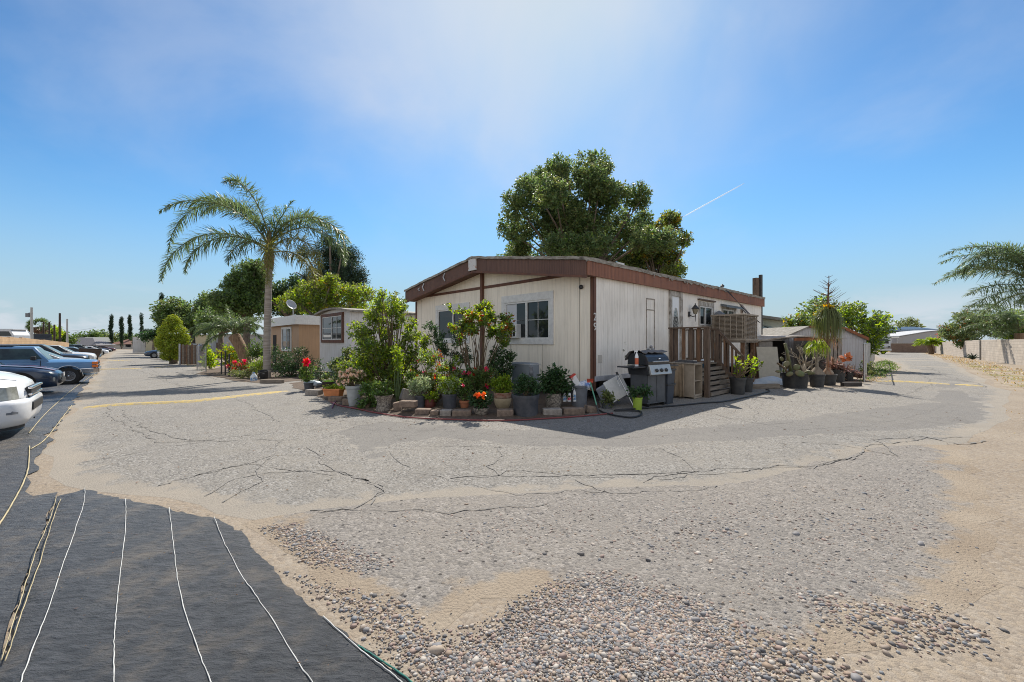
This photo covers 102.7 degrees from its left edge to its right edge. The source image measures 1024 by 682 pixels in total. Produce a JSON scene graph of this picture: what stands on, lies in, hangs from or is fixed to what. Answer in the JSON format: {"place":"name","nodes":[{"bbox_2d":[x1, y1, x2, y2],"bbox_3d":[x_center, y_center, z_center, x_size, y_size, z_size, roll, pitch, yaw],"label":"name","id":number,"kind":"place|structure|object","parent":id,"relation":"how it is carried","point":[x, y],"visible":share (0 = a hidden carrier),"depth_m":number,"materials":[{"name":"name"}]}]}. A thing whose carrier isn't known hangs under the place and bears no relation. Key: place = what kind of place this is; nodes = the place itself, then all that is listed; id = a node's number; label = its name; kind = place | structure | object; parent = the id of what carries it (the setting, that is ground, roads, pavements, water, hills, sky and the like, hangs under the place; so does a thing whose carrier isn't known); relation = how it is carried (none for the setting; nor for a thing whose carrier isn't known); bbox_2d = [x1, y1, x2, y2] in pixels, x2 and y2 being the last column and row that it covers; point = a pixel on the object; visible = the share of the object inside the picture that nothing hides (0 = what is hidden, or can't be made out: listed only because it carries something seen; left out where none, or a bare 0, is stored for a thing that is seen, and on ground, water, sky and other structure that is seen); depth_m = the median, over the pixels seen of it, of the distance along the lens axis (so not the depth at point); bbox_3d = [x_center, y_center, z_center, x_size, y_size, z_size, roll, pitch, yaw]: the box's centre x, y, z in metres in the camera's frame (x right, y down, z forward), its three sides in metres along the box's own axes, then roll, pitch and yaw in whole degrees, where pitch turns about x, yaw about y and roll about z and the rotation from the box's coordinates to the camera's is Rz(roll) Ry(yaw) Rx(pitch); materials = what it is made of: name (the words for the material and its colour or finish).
{"place":"outdoors","nodes":[
{"label":"outdoors","id":0,"kind":"place"},
{"bbox_2d":[70,338,114,347],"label":"grey house","id":1,"kind":"structure","parent":0,"point":[90,342],"depth_m":151.53,"materials":[{"name":"grey paint"}]},
{"bbox_2d":[0,0,1023,340],"label":"sky","id":2,"kind":"structure","parent":0,"point":[859,144],"materials":[{"name":"blue"}]},
{"bbox_2d":[3,341,1023,681],"bbox_3d":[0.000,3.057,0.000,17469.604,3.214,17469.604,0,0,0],"label":"ground","id":3,"kind":"structure","parent":0,"point":[997,453],"depth_m":2.27,"materials":[{"name":"beige sand"}]},
{"bbox_2d":[0,329,29,337],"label":"pickup camper","id":4,"kind":"object","parent":3,"relation":"on","point":[18,333],"visible":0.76,"depth_m":48.47,"materials":[{"name":"white metal"}]},
{"bbox_2d":[0,336,68,346],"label":"tan block wall","id":5,"kind":"structure","parent":3,"relation":"on","point":[11,340],"depth_m":38.34,"materials":[{"name":"beige concrete"}]},
{"bbox_2d":[25,317,51,333],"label":"leafy tree","id":6,"kind":"object","parent":3,"relation":"on","point":[37,330],"visible":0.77,"depth_m":65.64,"materials":[{"name":"green plant"}]},
{"bbox_2d":[0,373,96,663],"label":"weed fabric","id":7,"kind":"object","parent":3,"relation":"on","point":[23,513],"visible":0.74,"depth_m":3.76,"materials":[{"name":"grey fabric"}]},
{"bbox_2d":[0,371,42,431],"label":"parked car","id":8,"kind":"object","parent":7,"relation":"on","point":[21,399],"visible":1,"depth_m":6.11,"materials":[{"name":"white paint"}]},
{"bbox_2d":[0,362,65,387],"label":"parked car","id":9,"kind":"object","parent":7,"relation":"on","point":[49,377],"visible":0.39,"depth_m":12.90,"materials":[{"name":"blue paint"}]},
{"bbox_2d":[0,344,89,358],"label":"parked car","id":10,"kind":"object","parent":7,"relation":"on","point":[52,350],"visible":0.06,"depth_m":24.98,"materials":[{"name":"black paint"}]},
{"bbox_2d":[0,346,100,384],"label":"parked truck","id":11,"kind":"object","parent":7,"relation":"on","point":[75,370],"visible":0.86,"depth_m":16.41,"materials":[{"name":"blue metal"}]},
{"bbox_2d":[153,314,192,363],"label":"topiary tree","id":12,"kind":"object","parent":3,"relation":"on","point":[166,343],"visible":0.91,"depth_m":34.57,"materials":[{"name":"green plant"}]},
{"bbox_2d":[133,334,213,352],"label":"mobile home","id":13,"kind":"object","parent":3,"relation":"on","point":[139,346],"visible":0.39,"depth_m":77.32,"materials":[{"name":"yellow"}]},
{"bbox_2d":[149,289,234,343],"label":"leafy tree","id":14,"kind":"object","parent":3,"relation":"on","point":[183,311],"visible":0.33,"depth_m":56.45,"materials":[{"name":"green plant"}]},
{"bbox_2d":[179,344,211,364],"bbox_3d":[-25.785,1.076,33.377,2.770,1.700,0.180,0,0,4],"label":"plank fence","id":15,"kind":"object","parent":3,"relation":"on","point":[187,354],"visible":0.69,"depth_m":33.42,"materials":[{"name":"orange wood"}]},
{"bbox_2d":[0,489,412,681],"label":"weed fabric","id":16,"kind":"object","parent":3,"relation":"on","point":[276,629],"visible":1,"depth_m":2.15,"materials":[{"name":"black fabric"}]},
{"bbox_2d":[192,304,261,357],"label":"leafy tree","id":17,"kind":"object","parent":3,"relation":"on","point":[209,312],"visible":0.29,"depth_m":46.32,"materials":[{"name":"green plant"}]},
{"bbox_2d":[209,334,262,354],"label":"mobile home","id":18,"kind":"object","parent":3,"relation":"on","point":[215,343],"visible":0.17,"depth_m":56.79,"materials":[{"name":"grey metal"}]},
{"bbox_2d":[204,256,273,354],"bbox_3d":[-24.629,-2.912,37.497,5.010,9.898,5.452,0,0,0],"label":"leafy tree","id":19,"kind":"object","parent":3,"relation":"on","point":[242,294],"visible":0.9,"depth_m":36.99,"materials":[{"name":"green plant"}]},
{"bbox_2d":[197,362,332,382],"bbox_3d":[-17.685,1.774,27.127,5.470,0.315,27.879,0,0,-40],"label":"neighbour bed","id":20,"kind":"object","parent":3,"relation":"on","point":[215,372],"visible":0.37,"depth_m":20.38,"materials":[{"name":"soil"}]},
{"bbox_2d":[214,342,239,370],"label":"croton shrub","id":21,"kind":"object","parent":20,"relation":"on","point":[232,352],"visible":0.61,"depth_m":23.84,"materials":[{"name":"yellow plant"}]},
{"bbox_2d":[185,304,273,371],"bbox_3d":[-16.100,-0.075,23.450,4.322,3.978,3.695,0,0,22],"label":"pygmy date palm","id":22,"kind":"object","parent":20,"relation":"on","point":[236,340],"visible":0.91,"depth_m":23.20,"materials":[{"name":"green plant"}]},
{"bbox_2d":[157,173,351,377],"bbox_3d":[-11.495,-2.604,18.556,8.030,8.851,6.410,0,0,-29],"label":"queen palm","id":23,"kind":"object","parent":20,"relation":"on","point":[208,203],"visible":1,"depth_m":18.64,"materials":[{"name":"green plant"}]},
{"bbox_2d":[243,338,272,368],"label":"spiky shrub","id":24,"kind":"object","parent":20,"relation":"on","point":[255,349],"visible":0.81,"depth_m":21.89,"materials":[{"name":"green plant"}]},
{"bbox_2d":[271,344,317,376],"bbox_3d":[-10.545,0.998,19.619,2.434,1.709,1.617,0,0,0],"label":"dark hedge","id":25,"kind":"object","parent":20,"relation":"on","point":[289,363],"visible":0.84,"depth_m":19.47,"materials":[{"name":"green plant"}]},
{"bbox_2d":[263,272,311,317],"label":"leafy tree","id":26,"kind":"object","parent":3,"relation":"on","point":[277,290],"visible":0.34,"depth_m":40.48,"materials":[{"name":"green plant"}]},
{"bbox_2d":[271,315,319,367],"bbox_3d":[-11.921,0.068,33.194,12.530,3.470,8.030,0,0,-43],"label":"mobile home","id":27,"kind":"object","parent":3,"relation":"on","point":[292,332],"visible":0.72,"depth_m":27.17,"materials":[{"name":"beige metal"}]},
{"bbox_2d":[281,327,291,350],"bbox_3d":[-15.642,-0.134,28.410,0.088,1.670,2.338,0,0,-43],"label":"window","id":28,"kind":"structure","parent":27,"relation":"in","point":[286,332],"depth_m":28.39,"materials":[{"name":"white glass"}]},
{"bbox_2d":[272,272,376,315],"bbox_3d":[-13.857,-1.671,31.813,7.428,7.258,5.040,0,0,0],"label":"yellow green tree","id":29,"kind":"object","parent":3,"relation":"on","point":[321,295],"visible":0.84,"depth_m":31.06,"materials":[{"name":"green plant"}]},
{"bbox_2d":[290,235,370,297],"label":"pine tree","id":30,"kind":"object","parent":3,"relation":"on","point":[349,272],"visible":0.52,"depth_m":42.64,"materials":[{"name":"green plant"}]},
{"bbox_2d":[314,307,414,371],"bbox_3d":[-4.777,-0.037,26.288,13.450,3.450,4.973,0,0,-43],"label":"mobile home","id":31,"kind":"object","parent":3,"relation":"on","point":[334,328],"visible":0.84,"depth_m":21.71,"materials":[{"name":"white metal"}]},
{"bbox_2d":[321,312,343,342],"bbox_3d":[-9.677,-0.693,21.980,0.088,1.568,3.233,0,0,-43],"label":"window","id":32,"kind":"structure","parent":31,"relation":"in","point":[332,325],"depth_m":21.82,"materials":[{"name":"white glass"}]},
{"bbox_2d":[290,377,600,418],"bbox_3d":[-3.814,1.526,13.266,5.499,0.276,14.811,0,0,-42],"label":"flower bed","id":33,"kind":"object","parent":3,"relation":"on","point":[492,413],"visible":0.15,"depth_m":8.65,"materials":[{"name":"soil"}]},
{"bbox_2d":[297,358,316,389],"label":"potted geranium","id":34,"kind":"object","parent":33,"relation":"on","point":[304,377],"visible":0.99,"depth_m":12.28,"materials":[{"name":"plant"}]},
{"bbox_2d":[322,383,344,395],"bbox_3d":[-4.388,1.189,10.070,0.717,0.330,0.279,0,0,14],"label":"planter trough","id":35,"kind":"object","parent":33,"relation":"on","point":[333,390],"visible":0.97,"depth_m":10.00,"materials":[{"name":"orange ceramic"}]},
{"bbox_2d":[319,345,376,390],"bbox_3d":[-4.280,0.759,10.886,1.497,1.365,1.358,0,0,0],"label":"rose shrub","id":36,"kind":"object","parent":33,"relation":"on","point":[347,352],"visible":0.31,"depth_m":10.92,"materials":[{"name":"green plant"}]},
{"bbox_2d":[335,366,365,406],"bbox_3d":[-3.585,0.993,9.104,0.691,0.914,0.520,0,0,0],"label":"flowering pot","id":37,"kind":"object","parent":33,"relation":"on","point":[347,376],"visible":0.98,"depth_m":9.00,"materials":[{"name":"ceramic"}]},
{"bbox_2d":[355,380,376,409],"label":"ground cover plant","id":38,"kind":"object","parent":33,"relation":"on","point":[368,401],"visible":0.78,"depth_m":8.66,"materials":[{"name":"green plant"}]},
{"bbox_2d":[369,377,393,411],"bbox_3d":[-2.707,1.093,8.467,0.524,0.714,0.463,0,0,0],"label":"concrete urn","id":39,"kind":"object","parent":33,"relation":"on","point":[384,401],"visible":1,"depth_m":8.39,"materials":[{"name":"stone"}]},
{"bbox_2d":[336,287,432,397],"bbox_3d":[-3.225,0.052,10.421,2.484,2.853,1.753,0,0,0],"label":"lemon tree","id":40,"kind":"object","parent":33,"relation":"on","point":[377,357],"visible":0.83,"depth_m":10.21,"materials":[{"name":"green plant"}]},
{"bbox_2d":[390,344,405,401],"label":"climbing sapling","id":41,"kind":"object","parent":33,"relation":"on","point":[398,360],"visible":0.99,"depth_m":9.08,"materials":[{"name":"green plant"}]},
{"bbox_2d":[406,374,430,407],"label":"potted shrub","id":42,"kind":"object","parent":33,"relation":"on","point":[419,386],"visible":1,"depth_m":8.67,"materials":[{"name":"green plant"}]},
{"bbox_2d":[404,347,462,402],"bbox_3d":[-1.777,0.779,9.272,1.414,1.300,1.290,0,0,0],"label":"rose bush","id":43,"kind":"object","parent":33,"relation":"on","point":[430,357],"visible":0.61,"depth_m":9.29,"materials":[{"name":"green plant"}]},
{"bbox_2d":[417,320,473,376],"bbox_3d":[-1.650,0.433,10.667,1.455,1.990,1.292,0,0,0],"label":"dark shrub","id":44,"kind":"object","parent":33,"relation":"on","point":[440,344],"visible":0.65,"depth_m":10.50,"materials":[{"name":"green plant"}]},
{"bbox_2d":[437,374,461,408],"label":"potted shrub","id":45,"kind":"object","parent":33,"relation":"on","point":[449,394],"visible":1,"depth_m":8.53,"materials":[{"name":"green plant"}]},
{"bbox_2d":[453,378,473,407],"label":"potted shrub","id":46,"kind":"object","parent":33,"relation":"on","point":[464,394],"visible":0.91,"depth_m":8.59,"materials":[{"name":"green plant"}]},
{"bbox_2d":[442,299,515,393],"bbox_3d":[-0.725,0.219,9.568,1.621,2.417,1.608,0,0,21],"label":"tree rose","id":47,"kind":"object","parent":33,"relation":"on","point":[483,314],"visible":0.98,"depth_m":9.37,"materials":[{"name":"green plant"}]},
{"bbox_2d":[460,365,499,391],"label":"rose bush","id":48,"kind":"object","parent":33,"relation":"on","point":[480,379],"visible":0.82,"depth_m":8.92,"materials":[{"name":"green plant"}]},
{"bbox_2d":[468,389,493,414],"bbox_3d":[-0.616,1.183,7.893,0.515,0.533,0.420,0,0,29],"label":"flowering bowl","id":49,"kind":"object","parent":33,"relation":"on","point":[479,398],"visible":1,"depth_m":7.81,"materials":[{"name":"stone"}]},
{"bbox_2d":[483,345,516,378],"bbox_3d":[-0.265,0.756,9.398,0.811,1.342,0.511,0,0,0],"label":"rose shrub","id":50,"kind":"object","parent":33,"relation":"on","point":[509,357],"visible":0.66,"depth_m":9.35,"materials":[{"name":"green plant"}]},
{"bbox_2d":[487,373,513,408],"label":"potted shrub","id":51,"kind":"object","parent":33,"relation":"on","point":[502,397],"visible":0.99,"depth_m":8.53,"materials":[{"name":"plant"}]},
{"bbox_2d":[512,362,539,386],"bbox_3d":[0.332,0.805,9.761,0.368,0.590,0.663,0,0,-43],"label":"utility tub","id":52,"kind":"object","parent":33,"relation":"on","point":[520,368],"visible":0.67,"depth_m":9.58,"materials":[{"name":"plastic"}]},
{"bbox_2d":[511,372,543,416],"bbox_3d":[0.306,1.027,7.903,0.651,0.847,0.531,0,0,0],"label":"black tub planter","id":53,"kind":"object","parent":33,"relation":"on","point":[525,403],"visible":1,"depth_m":7.78,"materials":[{"name":"plastic"}]},
{"bbox_2d":[537,362,576,407],"bbox_3d":[0.952,0.952,8.797,0.909,0.995,0.716,0,0,0],"label":"potted shrub","id":54,"kind":"object","parent":33,"relation":"on","point":[554,382],"visible":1,"depth_m":8.66,"materials":[{"name":"green plant"}]},
{"bbox_2d":[571,384,587,406],"bbox_3d":[1.457,1.200,8.883,0.406,0.499,0.406,0,0,0],"label":"rubbish bin","id":55,"kind":"object","parent":33,"relation":"on","point":[581,396],"visible":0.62,"depth_m":8.73,"materials":[{"name":"grey plastic"}]},
{"bbox_2d":[404,256,764,395],"bbox_3d":[3.677,-0.650,16.417,12.881,4.200,8.838,0,0,-43],"label":"mobile home","id":56,"kind":"object","parent":3,"relation":"on","point":[582,318],"visible":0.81,"depth_m":11.12,"materials":[{"name":"beige metal"}]},
{"bbox_2d":[435,302,469,343],"bbox_3d":[-2.010,-0.580,13.801,0.080,1.320,1.980,0,0,-43],"label":"window","id":57,"kind":"structure","parent":56,"relation":"in","point":[443,316],"depth_m":13.98,"materials":[{"name":"white paint"}]},
{"bbox_2d":[501,290,553,344],"bbox_3d":[0.405,-0.600,11.209,0.100,1.380,2.000,0,0,-43],"label":"window","id":58,"kind":"structure","parent":56,"relation":"in","point":[534,312],"depth_m":11.04,"materials":[{"name":"white paint"}]},
{"bbox_2d":[672,296,678,359],"bbox_3d":[4.938,-0.347,12.406,0.521,1.995,0.065,0,0,-43],"label":"door","id":59,"kind":"structure","parent":56,"relation":"in","point":[675,300],"depth_m":12.40,"materials":[{"name":"white"}]},
{"bbox_2d":[698,301,713,327],"bbox_3d":[6.588,-0.875,13.945,1.239,0.870,0.100,0,0,-43],"label":"window","id":60,"kind":"structure","parent":56,"relation":"in","point":[705,309],"depth_m":13.88,"materials":[{"name":"white glass"}]},
{"bbox_2d":[496,147,684,269],"bbox_3d":[4.168,-5.214,25.907,10.863,13.786,11.819,0,0,0],"label":"shade tree","id":61,"kind":"object","parent":3,"relation":"on","point":[569,222],"visible":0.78,"depth_m":23.79,"materials":[{"name":"green plant"}]},
{"bbox_2d":[626,209,693,277],"bbox_3d":[8.376,-3.062,23.732,3.773,9.276,3.618,0,0,0],"label":"yellowing tree","id":62,"kind":"object","parent":3,"relation":"on","point":[667,263],"visible":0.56,"depth_m":23.21,"materials":[{"name":"green plant"}]},
{"bbox_2d":[714,341,757,382],"bbox_3d":[7.432,0.720,13.679,1.200,1.460,1.040,0,0,-43],"label":"cooler stand","id":63,"kind":"object","parent":3,"relation":"on","point":[752,349],"visible":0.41,"depth_m":13.50,"materials":[{"name":"brown wood"}]},
{"bbox_2d":[710,311,758,340],"bbox_3d":[7.375,-0.540,13.848,1.387,1.061,1.405,0,0,-43],"label":"evaporative cooler","id":64,"kind":"object","parent":63,"relation":"on","point":[738,327],"visible":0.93,"depth_m":13.23,"materials":[{"name":"beige metal"}]},
{"bbox_2d":[756,347,779,377],"bbox_3d":[9.894,0.830,15.817,0.804,1.207,0.219,0,0,0],"label":"panel board","id":65,"kind":"object","parent":3,"relation":"on","point":[768,356],"visible":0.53,"depth_m":15.81,"materials":[{"name":"white wood"}]},
{"bbox_2d":[763,315,793,327],"bbox_3d":[15.478,-0.141,27.387,11.900,2.820,4.150,0,0,-43],"label":"green mobile home","id":66,"kind":"object","parent":3,"relation":"on","point":[771,322],"visible":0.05,"depth_m":26.60,"materials":[{"name":"green"}]},
{"bbox_2d":[745,335,843,377],"bbox_3d":[11.291,0.573,17.650,3.682,1.755,3.300,0,0,0],"label":"lean to","id":67,"kind":"object","parent":3,"relation":"on","point":[798,341],"visible":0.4,"depth_m":16.80,"materials":[{"name":"metal"}]},
{"bbox_2d":[783,342,824,371],"bbox_3d":[9.760,0.724,13.502,1.473,1.452,0.832,0,0,-26],"label":"bare shrub","id":68,"kind":"object","parent":3,"relation":"on","point":[800,350],"visible":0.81,"depth_m":13.54,"materials":[{"name":"beige plant"}]},
{"bbox_2d":[763,326,868,372],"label":"garden shed","id":69,"kind":"structure","parent":3,"relation":"on","point":[853,341],"depth_m":19.00,"materials":[{"name":"metal"}]},
{"bbox_2d":[803,339,830,386],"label":"ponytail palm","id":70,"kind":"object","parent":3,"relation":"on","point":[817,379],"visible":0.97,"depth_m":12.86,"materials":[{"name":"green plant"}]},
{"bbox_2d":[780,293,855,328],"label":"loquat tree","id":71,"kind":"object","parent":3,"relation":"on","point":[803,319],"visible":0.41,"depth_m":23.32,"materials":[{"name":"green plant"}]},
{"bbox_2d":[807,276,845,384],"bbox_3d":[10.450,-0.362,13.590,1.075,3.625,1.047,0,0,0],"label":"ponytail palm","id":72,"kind":"object","parent":3,"relation":"on","point":[827,315],"visible":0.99,"depth_m":13.39,"materials":[{"name":"green plant"}]},
{"bbox_2d":[820,352,858,381],"bbox_3d":[11.685,0.908,14.602,1.142,1.084,1.272,0,0,0],"label":"bromeliad pot","id":73,"kind":"object","parent":3,"relation":"on","point":[836,369],"visible":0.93,"depth_m":14.50,"materials":[{"name":"orange plastic"}]},
{"bbox_2d":[856,360,902,382],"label":"verge","id":74,"kind":"structure","parent":3,"relation":"on","point":[888,373],"depth_m":19.89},
{"bbox_2d":[863,343,874,381],"bbox_3d":[20.318,0.766,23.181,0.060,1.371,23.176,0,0,42],"label":"chainlink fence","id":75,"kind":"object","parent":74,"relation":"on","point":[866,354],"visible":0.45,"depth_m":16.14,"materials":[{"name":"metal"}]},
{"bbox_2d":[837,300,901,357],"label":"citrus tree","id":76,"kind":"object","parent":74,"relation":"on","point":[876,327],"visible":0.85,"depth_m":21.09,"materials":[{"name":"green plant"}]},
{"bbox_2d":[859,359,901,380],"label":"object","id":77,"kind":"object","parent":74,"relation":"on","point":[880,368],"depth_m":22.16,"materials":[{"name":"green plant"}]},
{"bbox_2d":[890,343,935,352],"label":"brick wall","id":78,"kind":"structure","parent":3,"relation":"on","point":[904,348],"depth_m":73.90,"materials":[{"name":"concrete"}]},
{"bbox_2d":[889,330,939,342],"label":"warehouse","id":79,"kind":"structure","parent":3,"relation":"on","point":[908,336],"depth_m":88.00,"materials":[{"name":"white metal"}]},
{"bbox_2d":[935,310,998,348],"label":"bottlebrush shrub","id":80,"kind":"object","parent":3,"relation":"on","point":[948,332],"visible":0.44,"depth_m":46.03,"materials":[{"name":"green plant"}]},
{"bbox_2d":[925,353,1023,392],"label":"verge","id":81,"kind":"structure","parent":3,"relation":"on","point":[997,384],"depth_m":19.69,"materials":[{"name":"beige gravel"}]},
{"bbox_2d":[913,337,944,353],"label":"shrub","id":82,"kind":"object","parent":81,"relation":"on","point":[929,342],"visible":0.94,"depth_m":61.69,"materials":[{"name":"green plant"}]},
{"bbox_2d":[932,241,1023,318],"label":"date palm","id":83,"kind":"object","parent":3,"relation":"on","point":[1013,257],"visible":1,"depth_m":24.04,"materials":[{"name":"green plant"}]},
{"bbox_2d":[936,339,1023,365],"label":"block wall","id":84,"kind":"structure","parent":3,"relation":"on","point":[1009,351],"depth_m":34.37,"materials":[{"name":"concrete"}]},
{"bbox_2d":[950,303,1023,339],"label":"date palm","id":85,"kind":"object","parent":3,"relation":"on","point":[1000,316],"visible":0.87,"depth_m":31.84,"materials":[{"name":"green plant"}]},
{"bbox_2d":[988,307,1023,339],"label":"oleander shrub","id":86,"kind":"object","parent":3,"relation":"on","point":[1011,336],"visible":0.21,"depth_m":33.23,"materials":[{"name":"green plant"}]},
{"bbox_2d":[42,350,1011,519],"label":"road","id":87,"kind":"structure","parent":0,"point":[152,466],"depth_m":5.66,"materials":[{"name":"grey asphalt"}]},
{"bbox_2d":[83,391,287,408],"bbox_3d":[-7.879,1.474,10.502,1.120,0.064,4.317,0,0,43],"label":"speed bump","id":88,"kind":"object","parent":87,"relation":"on","point":[169,402],"visible":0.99,"depth_m":9.85,"materials":[{"name":"yellow paint"}]},
{"bbox_2d":[330,401,612,420],"bbox_3d":[-1.310,1.424,8.177,6.470,0.030,1.421,0,0,14],"label":"garden hose","id":89,"kind":"object","parent":87,"relation":"on","point":[472,419],"visible":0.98,"depth_m":7.56,"materials":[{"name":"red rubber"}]},
{"bbox_2d":[84,366,985,512],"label":"road cracks","id":90,"kind":"object","parent":87,"relation":"on","point":[375,495],"visible":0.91,"depth_m":4.58,"materials":[{"name":"black asphalt"}]},
{"bbox_2d":[600,388,619,408],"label":"potted succulent","id":91,"kind":"object","parent":87,"relation":"on","point":[608,400],"visible":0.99,"depth_m":8.74,"materials":[{"name":"green plant"}]},
{"bbox_2d":[596,374,629,402],"bbox_3d":[2.260,1.079,9.344,0.734,0.648,0.524,0,0,-38],"label":"storage tote","id":92,"kind":"object","parent":87,"relation":"on","point":[611,384],"visible":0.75,"depth_m":9.20,"materials":[{"name":"white plastic"}]},
{"bbox_2d":[625,384,653,409],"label":"potted shrub","id":93,"kind":"object","parent":87,"relation":"on","point":[641,393],"visible":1,"depth_m":8.58,"materials":[{"name":"green plant"}]},
{"bbox_2d":[617,349,678,406],"bbox_3d":[3.104,0.822,9.284,1.600,1.256,0.733,0,0,-35],"label":"gas grill","id":94,"kind":"object","parent":87,"relation":"on","point":[653,369],"visible":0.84,"depth_m":9.09,"materials":[{"name":"black metal"}]},
{"bbox_2d":[336,369,993,462],"bbox_3d":[13.558,1.508,14.041,36.088,0.136,6.155,0,0,-32],"label":"asphalt patch","id":95,"kind":"object","parent":87,"relation":"on","point":[962,406],"visible":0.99,"depth_m":6.60,"materials":[{"name":"grey asphalt"}]},
{"bbox_2d":[598,389,769,417],"bbox_3d":[4.644,1.420,10.078,7.011,0.034,1.173,0,0,-36],"label":"garden hose","id":96,"kind":"object","parent":87,"relation":"on","point":[631,409],"visible":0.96,"depth_m":8.80,"materials":[{"name":"grey rubber"}]},
{"bbox_2d":[669,362,703,398],"bbox_3d":[4.471,0.993,10.577,0.560,0.890,0.720,0,0,-43],"label":"cabinet","id":97,"kind":"object","parent":87,"relation":"on","point":[692,380],"visible":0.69,"depth_m":10.32,"materials":[{"name":"beige wood"}]},
{"bbox_2d":[670,363,683,396],"bbox_3d":[4.124,0.998,10.413,0.129,0.844,0.555,0,0,-43],"label":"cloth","id":98,"kind":"object","parent":97,"relation":"hanging from","point":[679,382],"visible":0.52,"depth_m":10.35,"materials":[{"name":"fabric"}]},
{"bbox_2d":[668,326,742,397],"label":"porch stairs","id":99,"kind":"structure","parent":87,"relation":"on","point":[711,376],"depth_m":11.17,"materials":[{"name":"brown wood"}]},
{"bbox_2d":[729,355,759,394],"bbox_3d":[6.360,0.901,11.153,0.862,1.099,0.495,0,0,0],"label":"potted plumeria","id":100,"kind":"object","parent":87,"relation":"on","point":[737,384],"visible":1,"depth_m":11.08,"materials":[{"name":"black plastic"}]},
{"bbox_2d":[775,343,814,388],"bbox_3d":[8.563,0.754,12.699,1.299,1.392,0.811,0,0,0],"label":"cactus planter","id":101,"kind":"object","parent":87,"relation":"on","point":[797,379],"visible":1,"depth_m":12.48,"materials":[{"name":"black plastic"}]},
{"bbox_2d":[243,444,1004,681],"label":"gravel path","id":102,"kind":"structure","parent":0,"point":[434,587],"depth_m":2.90,"materials":[{"name":"grey gravel"}]},
{"bbox_2d":[258,462,1009,681],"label":"pebbles","id":103,"kind":"object","parent":102,"relation":"on","point":[659,635],"visible":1,"depth_m":2.04,"materials":[{"name":"grey gravel"}]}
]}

